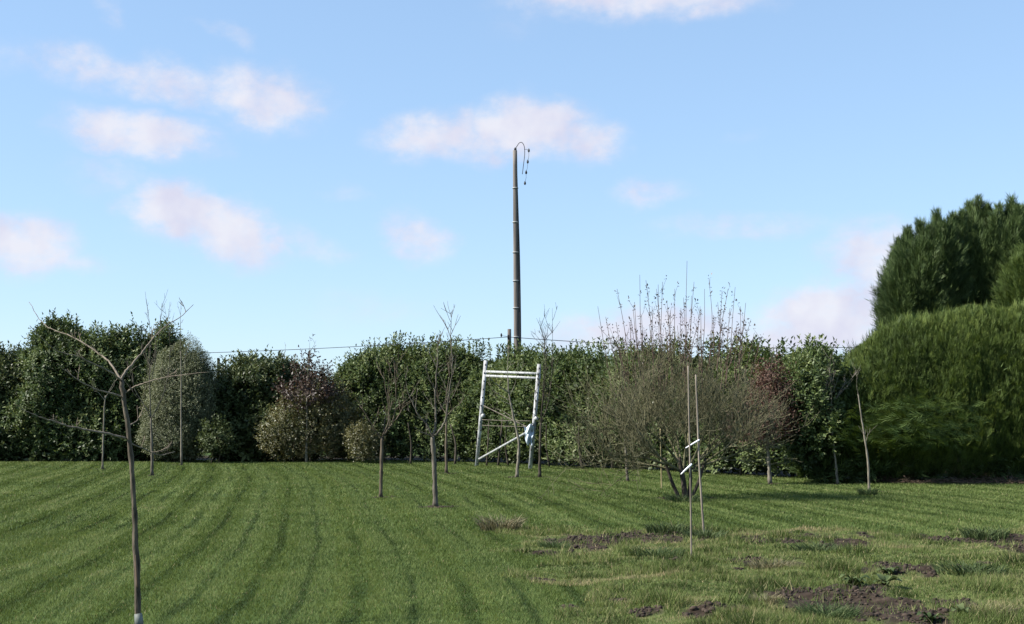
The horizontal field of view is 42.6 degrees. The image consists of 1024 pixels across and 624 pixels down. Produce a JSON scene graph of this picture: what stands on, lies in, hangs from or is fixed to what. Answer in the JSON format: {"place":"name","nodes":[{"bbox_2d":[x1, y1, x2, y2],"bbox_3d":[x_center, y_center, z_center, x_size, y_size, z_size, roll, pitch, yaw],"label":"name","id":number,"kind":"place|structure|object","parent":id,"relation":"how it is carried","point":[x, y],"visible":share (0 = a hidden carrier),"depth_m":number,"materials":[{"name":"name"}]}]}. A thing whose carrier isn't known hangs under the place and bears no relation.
{"place":"outdoors","nodes":[
{"label":"outdoors","id":0,"kind":"place"},
{"bbox_2d":[0,422,1023,623],"bbox_3d":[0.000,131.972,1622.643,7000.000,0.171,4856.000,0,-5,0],"label":"ground","id":1,"kind":"structure","parent":0,"point":[880,598],"depth_m":14.05,"materials":[{"name":"green plant"}]},
{"bbox_2d":[0,341,57,460],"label":"laurel bush","id":2,"kind":"object","parent":1,"relation":"on","point":[10,371],"visible":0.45,"depth_m":48.79,"materials":[{"name":"green plant"}]},
{"bbox_2d":[0,307,185,461],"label":"laurel bush","id":3,"kind":"object","parent":1,"relation":"on","point":[67,397],"visible":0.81,"depth_m":48.38,"materials":[{"name":"green plant"}]},
{"bbox_2d":[92,378,116,468],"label":"sapling","id":4,"kind":"object","parent":1,"relation":"on","point":[102,466],"visible":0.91,"depth_m":41.59,"materials":[{"name":"brown plant"}]},
{"bbox_2d":[15,298,206,623],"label":"sapling","id":5,"kind":"object","parent":1,"relation":"on","point":[138,617],"visible":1,"depth_m":10.22,"materials":[{"name":"brown plant"}]},
{"bbox_2d":[126,290,173,474],"bbox_3d":[-10.108,1.970,36.649,1.394,5.210,0.753,0,-5,0],"label":"sapling","id":6,"kind":"object","parent":1,"relation":"on","point":[151,447],"visible":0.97,"depth_m":36.63,"materials":[{"name":"brown plant"}]},
{"bbox_2d":[133,332,217,461],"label":"rounded bush","id":7,"kind":"object","parent":1,"relation":"on","point":[197,392],"visible":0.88,"depth_m":47.41,"materials":[{"name":"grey plant"}]},
{"bbox_2d":[177,306,191,464],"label":"sapling","id":8,"kind":"object","parent":1,"relation":"on","point":[181,457],"visible":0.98,"depth_m":45.14,"materials":[{"name":"brown plant"}]},
{"bbox_2d":[194,409,239,462],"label":"shrub","id":9,"kind":"object","parent":1,"relation":"on","point":[225,441],"visible":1,"depth_m":46.58,"materials":[{"name":"green plant"}]},
{"bbox_2d":[205,345,336,461],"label":"laurel bush","id":10,"kind":"object","parent":1,"relation":"on","point":[245,393],"visible":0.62,"depth_m":48.22,"materials":[{"name":"green plant"}]},
{"bbox_2d":[271,333,345,461],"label":"sapling","id":11,"kind":"object","parent":1,"relation":"on","point":[326,387],"visible":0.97,"depth_m":47.10,"materials":[{"name":"brown plant"}]},
{"bbox_2d":[252,368,376,461],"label":"shrub","id":12,"kind":"object","parent":1,"relation":"on","point":[336,441],"visible":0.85,"depth_m":47.17,"materials":[{"name":"green plant"}]},
{"bbox_2d":[341,418,389,461],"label":"shrub","id":13,"kind":"object","parent":1,"relation":"on","point":[369,444],"visible":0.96,"depth_m":46.23,"materials":[{"name":"green plant"}]},
{"bbox_2d":[357,342,414,496],"bbox_3d":[-2.602,2.193,26.995,1.323,3.217,0.706,2,-5,-22],"label":"sapling","id":14,"kind":"object","parent":1,"relation":"on","point":[381,461],"visible":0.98,"depth_m":26.85,"materials":[{"name":"brown plant"}]},
{"bbox_2d":[404,305,460,506],"bbox_3d":[-1.430,1.655,23.995,1.042,3.812,0.956,0,-5,0],"label":"sapling","id":15,"kind":"object","parent":1,"relation":"on","point":[434,473],"visible":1,"depth_m":23.91,"materials":[{"name":"grey plant"}]},
{"bbox_2d":[428,350,468,472],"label":"sapling","id":16,"kind":"object","parent":1,"relation":"on","point":[446,446],"visible":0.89,"depth_m":38.33,"materials":[{"name":"brown plant"}]},
{"bbox_2d":[469,511,527,531],"bbox_3d":[-0.194,3.058,19.126,0.925,0.292,0.938,0,-5,0],"label":"weed clump","id":17,"kind":"object","parent":1,"relation":"on","point":[492,525],"visible":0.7,"depth_m":19.00,"materials":[{"name":"green plant"}]},
{"bbox_2d":[500,329,510,461],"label":"wooden post","id":18,"kind":"object","parent":1,"relation":"on","point":[509,335],"visible":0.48,"depth_m":48.43,"materials":[{"name":"brown wood"}]},
{"bbox_2d":[208,337,504,352],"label":"overhead wire","id":19,"kind":"object","parent":18,"relation":"attached to","point":[361,346],"visible":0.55,"depth_m":49.45,"materials":[{"name":"black metal"}]},
{"bbox_2d":[511,337,853,347],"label":"overhead wire","id":20,"kind":"object","parent":18,"relation":"attached to","point":[627,344],"visible":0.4,"depth_m":49.05,"materials":[{"name":"black metal"}]},
{"bbox_2d":[488,351,524,476],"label":"sapling","id":21,"kind":"object","parent":1,"relation":"on","point":[518,451],"visible":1,"depth_m":36.04,"materials":[{"name":"brown plant"}]},
{"bbox_2d":[475,360,540,468],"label":"timber frame","id":22,"kind":"object","parent":1,"relation":"on","point":[482,415],"visible":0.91,"depth_m":42.72,"materials":[{"name":"white paint"}]},
{"bbox_2d":[524,424,533,445],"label":"plastic sheet","id":23,"kind":"object","parent":22,"relation":"hanging from","point":[529,434],"visible":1,"depth_m":41.11,"materials":[{"name":"white plastic"}]},
{"bbox_2d":[0,459,1023,623],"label":"grass","id":24,"kind":"structure","parent":1,"relation":"on","point":[830,566],"depth_m":17.00,"materials":[{"name":"green plant"}]},
{"bbox_2d":[512,142,529,460],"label":"utility pole","id":25,"kind":"object","parent":1,"relation":"on","point":[516,285],"visible":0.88,"depth_m":49.25,"materials":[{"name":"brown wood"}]},
{"bbox_2d":[524,303,559,476],"bbox_3d":[0.899,2.134,36.110,1.185,4.797,0.866,-3,-5,29],"label":"sapling","id":26,"kind":"object","parent":1,"relation":"on","point":[540,422],"visible":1,"depth_m":36.02,"materials":[{"name":"brown plant"}]},
{"bbox_2d":[536,537,572,548],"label":"grass tuft","id":27,"kind":"object","parent":1,"relation":"on","point":[558,545],"visible":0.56,"depth_m":16.34,"materials":[{"name":"green plant"}]},
{"bbox_2d":[110,464,1023,623],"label":"soil crumbs","id":28,"kind":"object","parent":1,"relation":"on","point":[906,616],"visible":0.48,"depth_m":11.93,"materials":[{"name":"brown soil"}]},
{"bbox_2d":[328,330,866,476],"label":"laurel hedge","id":29,"kind":"object","parent":1,"relation":"on","point":[362,373],"visible":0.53,"depth_m":45.80,"materials":[{"name":"green plant"}]},
{"bbox_2d":[601,357,635,480],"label":"sapling","id":30,"kind":"object","parent":1,"relation":"on","point":[626,470],"visible":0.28,"depth_m":33.71,"materials":[{"name":"brown plant"}]},
{"bbox_2d":[626,543,688,559],"bbox_3d":[1.670,2.754,15.161,0.788,0.184,0.804,0,-5,0],"label":"grass tuft","id":31,"kind":"object","parent":1,"relation":"on","point":[660,552],"visible":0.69,"depth_m":15.05,"materials":[{"name":"green plant"}]},
{"bbox_2d":[660,429,661,487],"bbox_3d":[3.383,3.354,29.775,0.045,1.403,0.036,2,-5,-22],"label":"garden cane","id":32,"kind":"object","parent":1,"relation":"on","point":[661,464],"visible":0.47,"depth_m":29.75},
{"bbox_2d":[641,520,695,534],"bbox_3d":[2.211,3.026,18.514,0.811,0.197,0.822,0,-5,0],"label":"weed clump","id":33,"kind":"object","parent":1,"relation":"on","point":[655,528],"visible":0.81,"depth_m":18.41,"materials":[{"name":"green plant"}]},
{"bbox_2d":[534,273,814,498],"bbox_3d":[3.240,1.703,25.894,5.479,5.563,4.839,3,-6,-36],"label":"bare bush","id":34,"kind":"object","parent":1,"relation":"on","point":[706,415],"visible":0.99,"depth_m":25.91,"materials":[{"name":"brown plant"}]},
{"bbox_2d":[664,493,706,502],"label":"grass tuft","id":35,"kind":"object","parent":1,"relation":"on","point":[681,498],"visible":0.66,"depth_m":24.98,"materials":[{"name":"green plant"}]},
{"bbox_2d":[681,366,691,554],"bbox_3d":[1.961,1.726,14.756,0.134,2.242,0.042,0,-5,0],"label":"wooden stake","id":36,"kind":"object","parent":1,"relation":"on","point":[689,466],"visible":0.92,"depth_m":14.75,"materials":[{"name":"brown wood"}]},
{"bbox_2d":[686,375,704,531],"bbox_3d":[2.515,1.986,18.043,0.259,2.252,0.052,0,-5,0],"label":"wooden stake","id":37,"kind":"object","parent":1,"relation":"on","point":[700,484],"visible":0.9,"depth_m":18.04,"materials":[{"name":"brown wood"}]},
{"bbox_2d":[680,526,729,538],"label":"grass tuft","id":38,"kind":"object","parent":1,"relation":"on","point":[706,533],"visible":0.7,"depth_m":17.56,"materials":[{"name":"green plant"}]},
{"bbox_2d":[716,342,804,483],"bbox_3d":[6.144,2.488,32.676,2.319,3.543,2.310,0,-5,0],"label":"young tree","id":39,"kind":"object","parent":1,"relation":"on","point":[769,380],"visible":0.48,"depth_m":32.50,"materials":[{"name":"brown plant"}]},
{"bbox_2d":[744,589,782,606],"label":"grass tuft","id":40,"kind":"object","parent":1,"relation":"on","point":[771,598],"visible":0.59,"depth_m":11.29,"materials":[{"name":"green plant"}]},
{"bbox_2d":[744,557,803,569],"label":"grass tuft","id":41,"kind":"object","parent":1,"relation":"on","point":[770,566],"visible":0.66,"depth_m":14.05,"materials":[{"name":"plant"}]},
{"bbox_2d":[776,339,853,477],"bbox_3d":[7.570,2.559,33.991,2.019,3.654,4.297,0,-5,0],"label":"laurel bush","id":42,"kind":"object","parent":1,"relation":"on","point":[810,366],"visible":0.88,"depth_m":32.56,"materials":[{"name":"green plant"}]},
{"bbox_2d":[787,540,848,551],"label":"weed clump","id":43,"kind":"object","parent":1,"relation":"on","point":[807,547],"visible":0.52,"depth_m":16.06,"materials":[{"name":"green plant"}]},
{"bbox_2d":[789,600,863,619],"bbox_3d":[2.544,2.427,10.651,0.670,0.170,0.712,0,-5,0],"label":"grass tuft","id":44,"kind":"object","parent":1,"relation":"on","point":[844,612],"visible":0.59,"depth_m":10.64,"materials":[{"name":"green plant"}]},
{"bbox_2d":[821,349,860,483],"bbox_3d":[8.092,2.558,32.532,0.568,3.375,1.453,-4,-6,42],"label":"sapling","id":45,"kind":"object","parent":1,"relation":"on","point":[836,473],"visible":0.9,"depth_m":32.36,"materials":[{"name":"brown plant"}]},
{"bbox_2d":[839,574,870,585],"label":"dock plant","id":46,"kind":"object","parent":1,"relation":"on","point":[854,580],"visible":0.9,"depth_m":12.26,"materials":[{"name":"green plant"}]},
{"bbox_2d":[853,363,874,490],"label":"sapling","id":47,"kind":"object","parent":1,"relation":"on","point":[867,457],"visible":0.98,"depth_m":28.88,"materials":[{"name":"brown plant"}]},
{"bbox_2d":[855,487,879,495],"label":"grass tuft","id":48,"kind":"object","parent":1,"relation":"on","point":[863,491],"visible":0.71,"depth_m":27.29,"materials":[{"name":"green plant"}]},
{"bbox_2d":[871,572,901,584],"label":"dock plant","id":49,"kind":"object","parent":1,"relation":"on","point":[886,579],"visible":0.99,"depth_m":12.35,"materials":[{"name":"green plant"}]},
{"bbox_2d":[876,566,901,574],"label":"dock plant","id":50,"kind":"object","parent":1,"relation":"on","point":[891,570],"visible":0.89,"depth_m":13.54,"materials":[{"name":"green plant"}]},
{"bbox_2d":[858,474,923,482],"bbox_3d":[9.567,4.079,33.081,1.839,0.424,1.048,0,-5,0],"label":"brush pile","id":51,"kind":"object","parent":1,"relation":"on","point":[889,480],"visible":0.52,"depth_m":32.77,"materials":[{"name":"plant"}]},
{"bbox_2d":[782,295,1023,483],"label":"conifer hedge","id":52,"kind":"object","parent":1,"relation":"on","point":[957,364],"visible":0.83,"depth_m":32.51,"materials":[{"name":"green plant"}]},
{"bbox_2d":[864,204,977,398],"bbox_3d":[12.443,0.775,40.092,3.678,8.185,3.732,0,-5,0],"label":"cypress tree","id":53,"kind":"object","parent":1,"relation":"on","point":[916,272],"visible":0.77,"depth_m":39.52,"materials":[{"name":"green plant"}]},
{"bbox_2d":[917,611,945,622],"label":"dock plant","id":54,"kind":"object","parent":1,"relation":"on","point":[932,619],"visible":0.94,"depth_m":10.37,"materials":[{"name":"green plant"}]},
{"bbox_2d":[891,473,1023,483],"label":"brush pile","id":55,"kind":"object","parent":1,"relation":"on","point":[973,481],"visible":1,"depth_m":32.12,"materials":[{"name":"plant"}]},
{"bbox_2d":[951,603,971,612],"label":"dock plant","id":56,"kind":"object","parent":1,"relation":"on","point":[960,607],"visible":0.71,"depth_m":10.66,"materials":[{"name":"green plant"}]},
{"bbox_2d":[926,558,1013,576],"bbox_3d":[4.738,2.638,13.540,0.817,0.173,0.867,4,-6,-43],"label":"weed clump","id":57,"kind":"object","parent":1,"relation":"on","point":[967,569],"visible":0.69,"depth_m":13.49,"materials":[{"name":"green plant"}]},
{"bbox_2d":[946,193,1006,426],"bbox_3d":[14.085,0.565,40.633,3.291,8.691,3.406,2,-5,-23],"label":"cypress tree","id":58,"kind":"object","parent":1,"relation":"on","point":[972,216],"visible":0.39,"depth_m":39.96,"materials":[{"name":"green plant"}]},
{"bbox_2d":[956,524,1014,540],"bbox_3d":[6.484,3.008,17.957,0.823,0.202,0.836,0,-5,0],"label":"weed clump","id":59,"kind":"object","parent":1,"relation":"on","point":[980,534],"visible":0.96,"depth_m":17.86,"materials":[{"name":"green plant"}]},
{"bbox_2d":[953,599,1022,614],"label":"grass tuft","id":60,"kind":"object","parent":1,"relation":"on","point":[1000,607],"visible":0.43,"depth_m":10.75,"materials":[{"name":"green plant"}]},
{"bbox_2d":[979,193,1023,468],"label":"cypress tree","id":61,"kind":"object","parent":1,"relation":"on","point":[1006,224],"visible":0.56,"depth_m":39.93,"materials":[{"name":"green plant"}]},
{"bbox_2d":[989,237,1023,308],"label":"cypress tree","id":62,"kind":"object","parent":1,"relation":"on","point":[1010,286],"visible":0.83,"depth_m":38.00,"materials":[{"name":"green plant"}]},
{"bbox_2d":[0,0,1023,376],"label":"sky","id":63,"kind":"structure","parent":0,"point":[340,172],"materials":[{"name":"blue"}]}
]}

